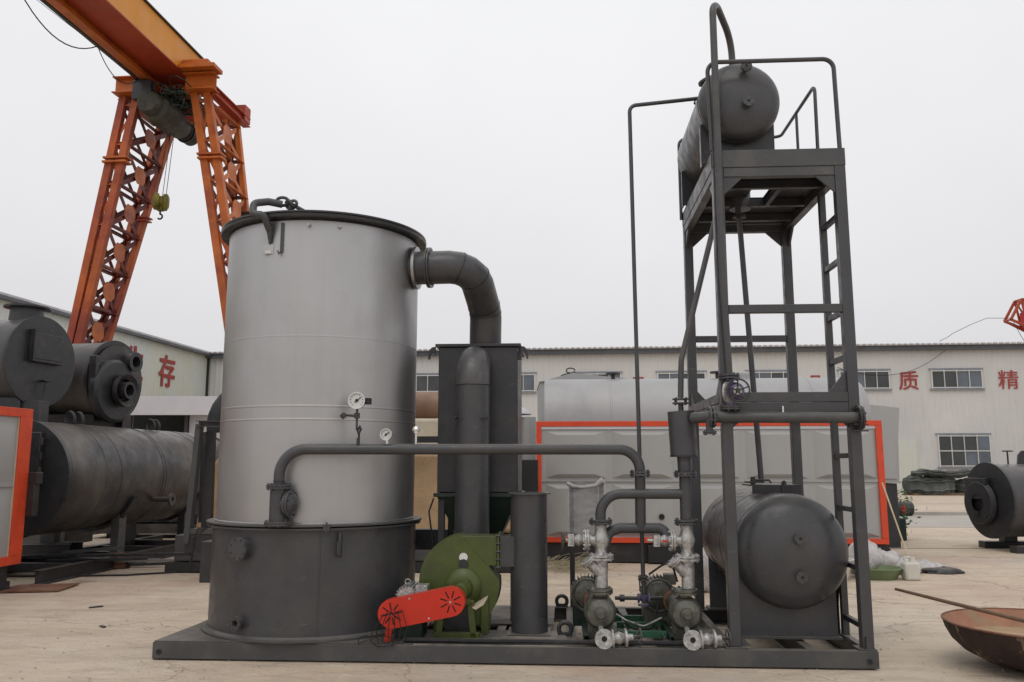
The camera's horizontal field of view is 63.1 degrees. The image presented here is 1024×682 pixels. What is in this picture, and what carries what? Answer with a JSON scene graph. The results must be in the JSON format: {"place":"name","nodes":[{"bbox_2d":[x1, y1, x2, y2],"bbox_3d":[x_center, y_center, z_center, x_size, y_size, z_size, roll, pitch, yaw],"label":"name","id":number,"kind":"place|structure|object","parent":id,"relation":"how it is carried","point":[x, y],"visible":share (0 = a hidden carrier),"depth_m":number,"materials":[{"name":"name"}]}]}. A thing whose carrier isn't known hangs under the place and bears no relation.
{"place":"outdoors","nodes":[
{"label":"outdoors","id":0,"kind":"place"},
{"bbox_2d":[0,491,1023,681],"bbox_3d":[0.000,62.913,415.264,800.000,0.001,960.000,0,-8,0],"label":"ground","id":1,"kind":"structure","parent":0,"point":[170,598],"depth_m":7.72,"materials":[{"name":"concrete"}]},
{"bbox_2d":[0,406,42,590],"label":"grey cabinet","id":2,"kind":"object","parent":1,"relation":"on","point":[20,483],"visible":1,"depth_m":10.38,"materials":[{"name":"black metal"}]},
{"bbox_2d":[0,583,79,592],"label":"scrap board","id":3,"kind":"object","parent":1,"relation":"on","point":[38,588],"visible":0.92,"depth_m":10.42,"materials":[{"name":"wood"}]},
{"bbox_2d":[21,541,84,561],"bbox_3d":[-7.600,3.239,12.588,2.011,0.370,0.542,0,-8,-1],"label":"beam stack","id":4,"kind":"object","parent":1,"relation":"on","point":[33,548],"visible":0.31,"depth_m":12.41,"materials":[{"name":"grey paint"}]},
{"bbox_2d":[23,528,92,542],"bbox_3d":[-9.950,3.190,15.298,4.180,1.260,1.080,0,-8,0],"label":"steel bin","id":5,"kind":"object","parent":1,"relation":"on","point":[76,536],"visible":0.18,"depth_m":14.96,"materials":[{"name":"metal"}]},
{"bbox_2d":[7,571,182,576],"bbox_3d":[-5.369,3.307,11.883,3.715,0.024,0.374,2,-9,-16],"label":"ground cable","id":6,"kind":"object","parent":1,"relation":"on","point":[104,574],"visible":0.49,"depth_m":11.67,"materials":[{"name":"black rubber"}]},
{"bbox_2d":[0,292,211,395],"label":"side hall","id":7,"kind":"structure","parent":1,"relation":"on","point":[171,368],"depth_m":47.92,"materials":[{"name":"beige metal"}]},
{"bbox_2d":[7,411,218,583],"bbox_3d":[-6.386,2.408,13.690,1.866,2.338,5.542,-1,-8,6],"label":"fire tube boiler","id":8,"kind":"object","parent":1,"relation":"on","point":[121,481],"visible":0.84,"depth_m":12.40,"materials":[{"name":"metal"}]},
{"bbox_2d":[29,432,43,471],"bbox_3d":[-6.608,1.617,11.253,0.520,0.770,0.070,-1,-8,6],"label":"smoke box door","id":9,"kind":"structure","parent":8,"relation":"in","point":[36,448],"depth_m":11.22,"materials":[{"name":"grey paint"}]},
{"bbox_2d":[0,303,74,421],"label":"smoke box boiler","id":10,"kind":"object","parent":8,"relation":"on","point":[37,362],"visible":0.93,"depth_m":11.95,"materials":[{"name":"grey paint"}]},
{"bbox_2d":[21,552,82,557],"bbox_3d":[-6.825,3.106,12.061,1.137,0.080,0.060,2,-9,-13],"label":"scrap bar","id":11,"kind":"object","parent":8,"relation":"on","point":[46,555],"visible":0.67,"depth_m":12.06,"materials":[{"name":"grey paint"}]},
{"bbox_2d":[48,340,142,427],"bbox_3d":[-7.983,0.891,14.313,3.450,1.720,1.380,-2,-9,13],"label":"burner boiler","id":12,"kind":"object","parent":8,"relation":"on","point":[105,387],"visible":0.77,"depth_m":13.65,"materials":[{"name":"metal"}]},
{"bbox_2d":[47,557,147,562],"bbox_3d":[-5.950,3.143,11.987,1.400,0.075,0.060,0,-8,-2],"label":"scrap bar","id":13,"kind":"object","parent":8,"relation":"on","point":[97,559],"visible":1,"depth_m":11.96,"materials":[{"name":"grey paint"}]},
{"bbox_2d":[114,556,132,568],"bbox_3d":[-5.925,3.310,12.587,0.369,0.230,0.229,0,-8,0],"label":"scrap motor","id":14,"kind":"object","parent":1,"relation":"on","point":[121,565],"visible":0.38,"depth_m":12.49,"materials":[{"name":"metal"}]},
{"bbox_2d":[77,552,190,556],"bbox_3d":[-5.336,3.015,11.769,1.692,0.085,0.060,-1,-8,7],"label":"scrap bar","id":15,"kind":"object","parent":1,"relation":"on","point":[134,554],"visible":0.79,"depth_m":11.74,"materials":[{"name":"grey paint"}]},
{"bbox_2d":[60,546,123,553],"bbox_3d":[-6.011,2.994,11.954,0.835,0.090,0.060,2,-9,-15],"label":"scrap bar","id":16,"kind":"object","parent":15,"relation":"on","point":[91,550],"visible":1,"depth_m":11.93,"materials":[{"name":"grey paint"}]},
{"bbox_2d":[115,559,173,561],"bbox_3d":[-4.995,3.240,12.322,1.807,0.070,0.060,-1,-8,7],"label":"scrap bar","id":17,"kind":"object","parent":1,"relation":"on","point":[157,560],"visible":0.29,"depth_m":12.33,"materials":[{"name":"metal"}]},
{"bbox_2d":[93,516,197,537],"bbox_3d":[-7.050,3.628,18.266,3.700,1.260,1.200,0,-8,0],"label":"steel plate rack","id":18,"kind":"object","parent":1,"relation":"on","point":[148,527],"visible":0.04,"depth_m":17.61,"materials":[{"name":"metal"}]},
{"bbox_2d":[40,0,250,534],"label":"gantry crane","id":19,"kind":"object","parent":1,"relation":"on","point":[144,39],"visible":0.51,"depth_m":17.73,"materials":[{"name":"orange metal"}]},
{"bbox_2d":[24,0,138,83],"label":"festoon cable","id":20,"kind":"object","parent":19,"relation":"hanging from","point":[73,46],"visible":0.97,"depth_m":15.55,"materials":[{"name":"black rubber"}]},
{"bbox_2d":[132,75,206,219],"bbox_3d":[-7.361,-4.118,18.160,1.242,2.964,1.850,-1,-8,6],"label":"electric hoist","id":21,"kind":"object","parent":19,"relation":"hanging from","point":[163,112],"visible":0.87,"depth_m":17.81,"materials":[{"name":"paint"}]},
{"bbox_2d":[128,562,164,565],"bbox_3d":[-5.566,3.387,12.664,1.696,0.060,0.060,1,-9,-9],"label":"scrap bar","id":22,"kind":"object","parent":1,"relation":"on","point":[148,564],"visible":0.29,"depth_m":12.64,"materials":[{"name":"grey paint"}]},
{"bbox_2d":[130,396,219,437],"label":"storage shed","id":23,"kind":"structure","parent":1,"relation":"on","point":[178,413],"depth_m":37.23,"materials":[{"name":"grey paint"}]},
{"bbox_2d":[183,393,221,552],"bbox_3d":[-3.900,1.887,11.639,1.000,2.769,0.820,0,-8,0],"label":"duct stand","id":24,"kind":"object","parent":1,"relation":"on","point":[203,454],"visible":0.36,"depth_m":11.42,"materials":[{"name":"grey paint"}]},
{"bbox_2d":[164,392,509,571],"bbox_3d":[-2.470,2.107,12.931,5.060,2.670,2.000,0,-8,0],"label":"insulated boiler","id":25,"kind":"object","parent":1,"relation":"on","point":[425,471],"visible":0.09,"depth_m":12.31,"materials":[{"name":"metal"}]},
{"bbox_2d":[9,532,1020,681],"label":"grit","id":26,"kind":"object","parent":1,"relation":"on","point":[470,665],"visible":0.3,"depth_m":6.47,"materials":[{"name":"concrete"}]},
{"bbox_2d":[152,594,879,668],"bbox_3d":[0.013,2.535,7.462,5.680,0.264,1.924,-1,-8,3],"label":"equipment skid","id":27,"kind":"object","parent":1,"relation":"on","point":[194,642],"visible":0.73,"depth_m":6.55,"materials":[{"name":"grey paint"}]},
{"bbox_2d":[189,198,426,643],"bbox_3d":[-1.787,0.705,7.785,1.920,3.679,1.920,8,-11,-42],"label":"vertical furnace","id":28,"kind":"object","parent":27,"relation":"on","point":[321,318],"visible":0.91,"depth_m":7.04,"materials":[{"name":"grey paint"}]},
{"bbox_2d":[276,196,304,209],"bbox_3d":[-1.866,-1.165,7.364,0.432,0.164,0.159,8,-12,-44],"label":"lifting shackle","id":29,"kind":"object","parent":28,"relation":"on","point":[289,204],"visible":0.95,"depth_m":7.27,"materials":[{"name":"grey paint"}]},
{"bbox_2d":[264,392,649,527],"bbox_3d":[-0.421,0.967,6.851,3.128,1.080,0.232,1,-8,-4],"label":"hot oil pipe","id":30,"kind":"object","parent":28,"relation":"attached to","point":[284,502],"visible":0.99,"depth_m":6.79,"materials":[{"name":"metal"}]},
{"bbox_2d":[358,631,399,646],"bbox_3d":[-1.050,2.347,6.573,0.337,0.124,0.086,-1,-8,3],"label":"loose wire loop","id":31,"kind":"object","parent":27,"relation":"on","point":[371,636],"visible":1,"depth_m":6.57,"materials":[{"name":"black rubber"}]},
{"bbox_2d":[395,578,429,638],"bbox_3d":[-0.816,2.205,6.926,0.265,0.462,0.340,-1,-8,3],"label":"blower motor","id":32,"kind":"object","parent":27,"relation":"on","point":[419,629],"visible":0.52,"depth_m":6.78,"materials":[{"name":"silver metal"}]},
{"bbox_2d":[375,586,465,643],"bbox_3d":[-0.726,2.183,6.651,0.707,0.438,0.148,-1,-8,3],"label":"belt guard","id":33,"kind":"object","parent":27,"relation":"on","point":[421,607],"visible":1,"depth_m":6.63,"materials":[{"name":"red paint"}]},
{"bbox_2d":[419,531,513,638],"bbox_3d":[-0.379,2.038,6.995,0.837,0.817,0.700,-1,-8,3],"label":"blower fan","id":34,"kind":"object","parent":27,"relation":"on","point":[465,562],"visible":0.78,"depth_m":7.06},
{"bbox_2d":[415,343,527,619],"bbox_3d":[-0.434,1.343,8.151,1.225,2.545,0.927,-1,-8,3],"label":"dust collector","id":35,"kind":"object","parent":27,"relation":"on","point":[506,407],"visible":0.47,"depth_m":7.86,"materials":[{"name":"grey paint"}]},
{"bbox_2d":[407,247,501,343],"bbox_3d":[-0.519,-0.403,7.891,1.114,0.936,0.608,5,-10,-32],"label":"flue duct","id":36,"kind":"object","parent":35,"relation":"on","point":[469,275],"visible":0.97,"depth_m":7.74,"materials":[{"name":"metal"}]},
{"bbox_2d":[453,346,491,533],"bbox_3d":[-0.361,1.152,7.607,0.326,2.272,0.359,-1,-8,3],"label":"draft duct","id":37,"kind":"object","parent":35,"relation":"attached to","point":[471,418],"visible":0.65,"depth_m":7.51,"materials":[{"name":"metal"}]},
{"bbox_2d":[507,492,550,635],"bbox_3d":[0.148,1.885,7.137,0.370,1.158,0.370,-1,-8,3],"label":"chimney pipe","id":38,"kind":"object","parent":27,"relation":"on","point":[529,595],"visible":1,"depth_m":7.01,"materials":[{"name":"metal"}]},
{"bbox_2d":[403,637,683,645],"bbox_3d":[0.237,2.363,6.554,2.199,0.042,0.054,-1,-8,3],"label":"flexible conduit","id":39,"kind":"object","parent":27,"relation":"on","point":[525,641],"visible":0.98,"depth_m":6.55,"materials":[{"name":"metal"}]},
{"bbox_2d":[570,573,594,625],"bbox_3d":[0.679,2.297,7.474,0.307,0.440,0.410,-1,-8,3],"label":"pump motor","id":40,"kind":"object","parent":27,"relation":"on","point":[579,586],"visible":0.47,"depth_m":7.30,"materials":[{"name":"metal"}]},
{"bbox_2d":[566,477,604,606],"bbox_3d":[0.750,2.020,8.406,0.402,1.280,0.142,-1,-8,3],"label":"wrapped stand","id":41,"kind":"object","parent":27,"relation":"on","point":[586,497],"visible":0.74,"depth_m":8.49,"materials":[{"name":"grey paint"}]},
{"bbox_2d":[582,585,642,648],"bbox_3d":[0.817,2.252,7.021,0.453,0.437,1.140,-1,-8,3],"label":"oil pump","id":42,"kind":"object","parent":27,"relation":"on","point":[599,625],"visible":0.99,"depth_m":6.66,"materials":[{"name":"metal"}]},
{"bbox_2d":[607,563,677,637],"bbox_3d":[1.072,2.172,7.139,0.618,0.559,0.740,-1,-8,3],"label":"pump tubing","id":43,"kind":"object","parent":27,"relation":"on","point":[634,622],"visible":0.84,"depth_m":7.06,"materials":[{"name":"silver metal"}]},
{"bbox_2d":[639,573,675,626],"bbox_3d":[1.298,2.291,7.436,0.307,0.440,0.410,-1,-8,3],"label":"pump motor","id":44,"kind":"object","parent":27,"relation":"on","point":[658,585],"visible":0.51,"depth_m":7.27,"materials":[{"name":"metal"}]},
{"bbox_2d":[660,586,731,650],"bbox_3d":[1.496,2.246,6.980,0.453,0.437,1.140,-1,-8,3],"label":"oil pump","id":45,"kind":"object","parent":27,"relation":"on","point":[681,606],"visible":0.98,"depth_m":6.62,"materials":[{"name":"metal"}]},
{"bbox_2d":[647,518,699,588],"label":"valve column","id":46,"kind":"structure","parent":45,"relation":"on","point":[682,564],"depth_m":6.74,"materials":[{"name":"silver metal"}]},
{"bbox_2d":[667,397,698,519],"bbox_3d":[1.417,0.969,6.890,0.243,1.006,0.232,-1,-8,3],"label":"separator","id":47,"kind":"object","parent":46,"relation":"on","point":[683,439],"visible":0.97,"depth_m":6.82,"materials":[{"name":"grey paint"}]},
{"bbox_2d":[678,219,712,397],"bbox_3d":[1.664,-0.599,7.154,0.564,2.178,0.086,2,-9,-11],"label":"overflow pipe","id":48,"kind":"object","parent":47,"relation":"attached to","point":[691,317],"visible":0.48,"depth_m":7.06,"materials":[{"name":"metal"}]},
{"bbox_2d":[702,477,848,639],"bbox_3d":[2.337,1.890,7.632,0.930,1.288,2.114,-1,-8,3],"label":"storage tank","id":49,"kind":"object","parent":27,"relation":"on","point":[793,555],"visible":0.9,"depth_m":6.77,"materials":[{"name":"metal"}]},
{"bbox_2d":[733,209,763,478],"bbox_3d":[2.177,-0.025,7.699,0.186,2.603,0.120,-1,-8,3],"label":"drop pipe","id":50,"kind":"object","parent":49,"relation":"attached to","point":[738,217],"visible":0.97,"depth_m":7.69,"materials":[{"name":"metal"}]},
{"bbox_2d":[682,148,877,650],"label":"steel tower","id":51,"kind":"structure","parent":27,"relation":"on","point":[798,184],"depth_m":6.99,"materials":[{"name":"grey metal"}]},
{"bbox_2d":[709,2,734,373],"bbox_3d":[1.872,-1.311,7.188,0.072,3.278,0.602,-5,-10,32],"label":"goose neck vent","id":52,"kind":"object","parent":51,"relation":"attached to","point":[715,9],"visible":0.95,"depth_m":6.97,"materials":[{"name":"metal"}]},
{"bbox_2d":[677,63,779,212],"bbox_3d":[2.036,-1.822,7.961,0.712,1.171,1.723,-1,-8,3],"label":"expansion tank","id":53,"kind":"object","parent":51,"relation":"on","point":[749,101],"visible":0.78,"depth_m":7.28,"materials":[{"name":"metal"}]},
{"bbox_2d":[615,96,697,606],"bbox_3d":[1.358,-0.033,7.326,0.992,4.547,0.102,0,-8,-3],"label":"drip line","id":54,"kind":"object","parent":53,"relation":"attached to","point":[643,577],"visible":1,"depth_m":7.31,"materials":[{"name":"grey paint"}]},
{"bbox_2d":[677,86,819,219],"bbox_3d":[2.587,-1.785,8.466,0.808,0.906,1.655,6,-11,-37],"label":"side guard rail","id":55,"kind":"object","parent":51,"relation":"attached to","point":[804,100],"visible":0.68,"depth_m":8.21,"materials":[{"name":"metal"}]},
{"bbox_2d":[705,57,841,151],"bbox_3d":[2.212,-2.013,7.084,1.111,0.814,0.046,-1,-8,3],"label":"front guard rail","id":56,"kind":"object","parent":51,"relation":"on","point":[830,62],"visible":0.88,"depth_m":7.10,"materials":[{"name":"metal"}]},
{"bbox_2d":[690,405,868,434],"bbox_3d":[2.121,0.634,6.663,1.369,0.233,0.232,-1,-8,7],"label":"crossover pipe","id":57,"kind":"object","parent":51,"relation":"attached to","point":[711,417],"visible":1,"depth_m":6.62,"materials":[{"name":"metal"}]},
{"bbox_2d":[718,372,750,410],"bbox_3d":[1.782,0.408,6.705,0.220,0.307,0.236,-1,-8,3],"label":"gate valve","id":58,"kind":"object","parent":57,"relation":"attached to","point":[733,392],"visible":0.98,"depth_m":6.66,"materials":[{"name":"paint"}]},
{"bbox_2d":[522,408,535,459],"bbox_3d":[0.055,2.602,16.174,0.810,2.680,0.840,0,-8,0],"label":"white cabinet","id":59,"kind":"object","parent":1,"relation":"on","point":[528,430],"visible":0.22,"depth_m":15.98,"materials":[{"name":"metal"}]},
{"bbox_2d":[521,460,537,491],"bbox_3d":[0.245,2.635,12.777,0.310,1.620,0.250,0,-8,0],"label":"control box","id":60,"kind":"object","parent":1,"relation":"on","point":[529,475],"visible":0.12,"depth_m":12.74,"materials":[{"name":"black metal"}]},
{"bbox_2d":[205,342,1023,490],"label":"factory hall","id":61,"kind":"structure","parent":1,"relation":"on","point":[960,406],"depth_m":49.71,"materials":[{"name":"beige paint"}]},
{"bbox_2d":[416,373,438,391],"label":"window","id":62,"kind":"structure","parent":61,"relation":"in","point":[425,382],"depth_m":52.25,"materials":[{"name":"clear glass"}]},
{"bbox_2d":[522,372,536,392],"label":"window","id":63,"kind":"structure","parent":61,"relation":"in","point":[528,378],"depth_m":51.69,"materials":[{"name":"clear glass"}]},
{"bbox_2d":[575,371,621,377],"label":"window","id":64,"kind":"structure","parent":61,"relation":"in","point":[601,373],"depth_m":51.38,"materials":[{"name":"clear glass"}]},
{"bbox_2d":[656,370,706,378],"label":"window","id":65,"kind":"structure","parent":61,"relation":"in","point":[702,373],"depth_m":50.96,"materials":[{"name":"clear glass"}]},
{"bbox_2d":[745,370,786,377],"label":"window","id":66,"kind":"structure","parent":61,"relation":"in","point":[758,373],"depth_m":50.48,"materials":[{"name":"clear glass"}]},
{"bbox_2d":[837,369,891,390],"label":"window","id":67,"kind":"structure","parent":61,"relation":"in","point":[879,380],"depth_m":49.92,"materials":[{"name":"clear glass"}]},
{"bbox_2d":[837,351,943,374],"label":"wall cable","id":68,"kind":"object","parent":61,"relation":"attached to","point":[905,372],"depth_m":49.66,"materials":[{"name":"black metal"}]},
{"bbox_2d":[897,439,917,490],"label":"door","id":69,"kind":"structure","parent":61,"relation":"in","point":[908,462],"depth_m":49.08,"materials":[{"name":"beige metal"}]},
{"bbox_2d":[928,368,984,389],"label":"window","id":70,"kind":"structure","parent":61,"relation":"in","point":[943,378],"depth_m":49.49,"materials":[{"name":"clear glass"}]},
{"bbox_2d":[935,433,992,467],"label":"window","id":71,"kind":"structure","parent":61,"relation":"in","point":[955,450],"depth_m":48.88,"materials":[{"name":"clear glass"}]},
{"bbox_2d":[679,548,708,591],"bbox_3d":[2.300,2.808,10.304,0.470,0.548,0.426,0,-8,0],"label":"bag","id":72,"kind":"object","parent":1,"relation":"on","point":[706,572],"visible":0.12,"depth_m":10.13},
{"bbox_2d":[536,420,890,562],"bbox_3d":[3.233,2.533,14.271,5.560,2.220,2.260,-1,-8,4],"label":"steam boiler casing","id":73,"kind":"object","parent":1,"relation":"on","point":[556,473],"visible":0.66,"depth_m":13.26,"materials":[{"name":"grey metal"}]},
{"bbox_2d":[537,368,625,420],"bbox_3d":[1.740,2.427,17.837,2.360,3.512,2.100,0,-8,0],"label":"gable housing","id":74,"kind":"object","parent":73,"relation":"on","point":[540,392],"visible":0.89,"depth_m":17.03,"materials":[{"name":"grey paint"}]},
{"bbox_2d":[544,371,871,420],"bbox_3d":[3.321,1.292,14.500,5.510,1.538,1.416,-1,-8,4],"label":"boiler drum","id":75,"kind":"object","parent":73,"relation":"on","point":[612,399],"visible":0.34,"depth_m":14.03,"materials":[{"name":"grey paint"}]},
{"bbox_2d":[848,540,883,572],"bbox_3d":[5.032,3.084,11.978,0.516,0.491,0.472,0,-8,0],"label":"bag","id":76,"kind":"object","parent":1,"relation":"on","point":[876,557],"visible":0.33,"depth_m":11.81,"materials":[{"name":"plastic"}]},
{"bbox_2d":[851,564,902,580],"bbox_3d":[5.020,3.191,11.507,0.690,0.150,0.690,0,-8,0],"label":"basin","id":77,"kind":"object","parent":1,"relation":"on","point":[881,572],"visible":0.59,"depth_m":11.24,"materials":[{"name":"green plastic"}]},
{"bbox_2d":[870,405,900,547],"bbox_3d":[6.960,2.641,16.579,0.920,2.720,1.625,0,-8,0],"label":"grey sheet box","id":78,"kind":"object","parent":1,"relation":"on","point":[888,417],"visible":0.22,"depth_m":15.82,"materials":[{"name":"paint"}]},
{"bbox_2d":[883,439,896,478],"bbox_3d":[6.940,2.237,15.829,0.680,0.740,0.023,0,-8,0],"label":"door","id":79,"kind":"structure","parent":78,"relation":"in","point":[890,466],"depth_m":15.81,"materials":[{"name":"metal"}]},
{"bbox_2d":[878,548,900,565],"bbox_3d":[5.290,3.158,12.032,0.593,0.361,0.462,0,-8,0],"label":"bag","id":80,"kind":"object","parent":1,"relation":"on","point":[891,557],"visible":0.36,"depth_m":11.86,"materials":[{"name":"plastic"}]},
{"bbox_2d":[882,482,908,558],"bbox_3d":[5.650,2.721,12.224,0.024,1.265,1.001,-1,-8,3],"label":"leaning pole","id":81,"kind":"object","parent":1,"relation":"on","point":[895,520],"visible":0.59,"depth_m":12.29,"materials":[{"name":"brown wood"}]},
{"bbox_2d":[899,518,906,540],"bbox_3d":[7.950,3.897,17.316,0.300,0.450,0.400,0,-8,0],"label":"green bin","id":82,"kind":"object","parent":1,"relation":"on","point":[902,522],"visible":0.23,"depth_m":17.12,"materials":[{"name":"paint"}]},
{"bbox_2d":[896,557,921,573],"bbox_3d":[5.630,3.203,11.930,0.424,0.242,0.355,0,-8,0],"label":"bag","id":83,"kind":"object","parent":1,"relation":"on","point":[900,561],"visible":0.18,"depth_m":11.82,"materials":[{"name":"plastic"}]},
{"bbox_2d":[901,556,920,580],"bbox_3d":[5.400,3.079,11.312,0.200,0.314,0.180,0,-8,0],"label":"jug","id":84,"kind":"object","parent":1,"relation":"on","point":[910,571],"visible":1,"depth_m":11.23,"materials":[{"name":"white plastic"}]},
{"bbox_2d":[897,481,926,534],"bbox_3d":[8.197,3.542,17.605,0.938,1.626,0.857,-8,-12,44],"label":"potted shrub","id":85,"kind":"object","parent":1,"relation":"on","point":[903,508],"visible":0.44,"depth_m":17.54,"materials":[{"name":"green plant"}]},
{"bbox_2d":[915,559,943,572],"bbox_3d":[6.006,3.266,12.146,0.540,0.180,0.345,0,-8,0],"label":"bag","id":86,"kind":"object","parent":1,"relation":"on","point":[925,563],"visible":0.45,"depth_m":12.06,"materials":[{"name":"plastic"}]},
{"bbox_2d":[905,492,963,494],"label":"pallet","id":87,"kind":"object","parent":1,"relation":"on","point":[954,493],"visible":0.33,"depth_m":41.93,"materials":[{"name":"brown wood"}]},
{"bbox_2d":[902,475,955,494],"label":"tarped bundle","id":88,"kind":"object","parent":87,"relation":"on","point":[926,485],"visible":0.77,"depth_m":41.93,"materials":[{"name":"fabric"}]},
{"bbox_2d":[910,469,970,477],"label":"tarped bundle","id":89,"kind":"object","parent":88,"relation":"on","point":[961,473],"visible":0.86,"depth_m":41.99,"materials":[{"name":"fabric"}]},
{"bbox_2d":[955,479,964,492],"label":"tarped bundle","id":90,"kind":"object","parent":87,"relation":"on","point":[960,485],"visible":0.12,"depth_m":42.10,"materials":[{"name":"fabric"}]},
{"bbox_2d":[913,512,967,514],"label":"kerb","id":91,"kind":"structure","parent":1,"relation":"on","point":[940,513],"depth_m":25.45,"materials":[{"name":"concrete"}]},
{"bbox_2d":[921,566,964,574],"bbox_3d":[6.190,3.308,11.988,0.647,0.143,0.286,0,-8,0],"label":"dark cloth","id":92,"kind":"object","parent":1,"relation":"on","point":[944,570],"visible":0.78,"depth_m":11.91,"materials":[{"name":"grey fabric"}]},
{"bbox_2d":[890,548,1009,548],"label":"ground joint","id":93,"kind":"object","parent":1,"relation":"on","point":[950,548],"visible":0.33,"depth_m":15.50,"materials":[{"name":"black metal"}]},
{"bbox_2d":[940,608,1023,670],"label":"iron pan","id":94,"kind":"object","parent":1,"relation":"on","point":[997,640],"visible":0.98,"depth_m":6.29,"materials":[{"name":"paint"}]},
{"bbox_2d":[895,588,1023,622],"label":"stirring stick","id":95,"kind":"object","parent":94,"relation":"on","point":[1006,616],"visible":1,"depth_m":6.65,"materials":[{"name":"brown wood"}]},
{"bbox_2d":[964,450,1023,553],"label":"package boiler","id":96,"kind":"object","parent":1,"relation":"on","point":[994,499],"visible":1,"depth_m":15.05,"materials":[{"name":"grey paint"}]},
{"bbox_2d":[964,478,996,524],"bbox_3d":[8.598,2.948,15.342,0.100,0.848,0.797,1,-8,-6],"label":"burner door","id":97,"kind":"structure","parent":96,"relation":"in","point":[975,488],"depth_m":15.25,"materials":[{"name":"grey paint"}]},
{"bbox_2d":[1003,298,1023,331],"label":"lattice crane","id":98,"kind":"object","parent":1,"relation":"on","point":[1020,317],"visible":1,"depth_m":61.52,"materials":[{"name":"red paint"}]},
{"bbox_2d":[939,318,1023,341],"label":"overhead wire","id":99,"kind":"object","parent":98,"relation":"attached to","point":[971,324],"visible":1,"depth_m":56.00,"materials":[{"name":"grey paint"}]},
{"bbox_2d":[0,0,1023,351],"label":"sky","id":100,"kind":"structure","parent":0,"point":[494,131],"materials":[{"name":"white"}]},
{"bbox_2d":[547,551,624,572],"bbox_3d":[0.857,3.225,12.293,1.628,0.277,1.168,0,-8,0],"label":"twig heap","id":101,"kind":"object","parent":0,"point":[561,564],"visible":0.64,"depth_m":12.20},
{"bbox_2d":[561,517,613,587],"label":"valve column","id":102,"kind":"structure","parent":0,"point":[596,563],"depth_m":6.78,"materials":[{"name":"silver metal"}]},
{"bbox_2d":[606,476,668,545],"bbox_3d":[1.027,1.400,6.887,0.618,0.579,0.158,-1,-8,3],"label":"discharge header","id":103,"kind":"object","parent":102,"relation":"attached to","point":[640,524],"visible":0.87,"depth_m":6.86,"materials":[{"name":"grey paint"}]},
{"bbox_2d":[595,488,682,518],"bbox_3d":[1.046,1.340,6.858,0.723,0.253,0.085,-1,-8,3],"label":"suction header","id":104,"kind":"object","parent":102,"relation":"on","point":[606,499],"visible":0.97,"depth_m":6.84,"materials":[{"name":"grey paint"}]},
{"bbox_2d":[847,558,853,579],"bbox_3d":[4.350,3.105,11.368,0.600,0.280,0.600,0,-8,0],"label":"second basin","id":105,"kind":"object","parent":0,"point":[848,568],"visible":0.1,"depth_m":11.21,"materials":[{"name":"white plastic"}]},
{"bbox_2d":[898,501,914,515],"bbox_3d":[11.450,5.054,25.182,1.204,0.440,0.440,1,-8,-5],"label":"dark pipe","id":106,"kind":"object","parent":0,"point":[911,510],"visible":0.27,"depth_m":25.04,"materials":[{"name":"grey paint"}]},
{"bbox_2d":[899,515,974,527],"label":"pavement","id":107,"kind":"structure","parent":0,"point":[956,521],"depth_m":22.66,"materials":[{"name":"concrete"}]}
]}

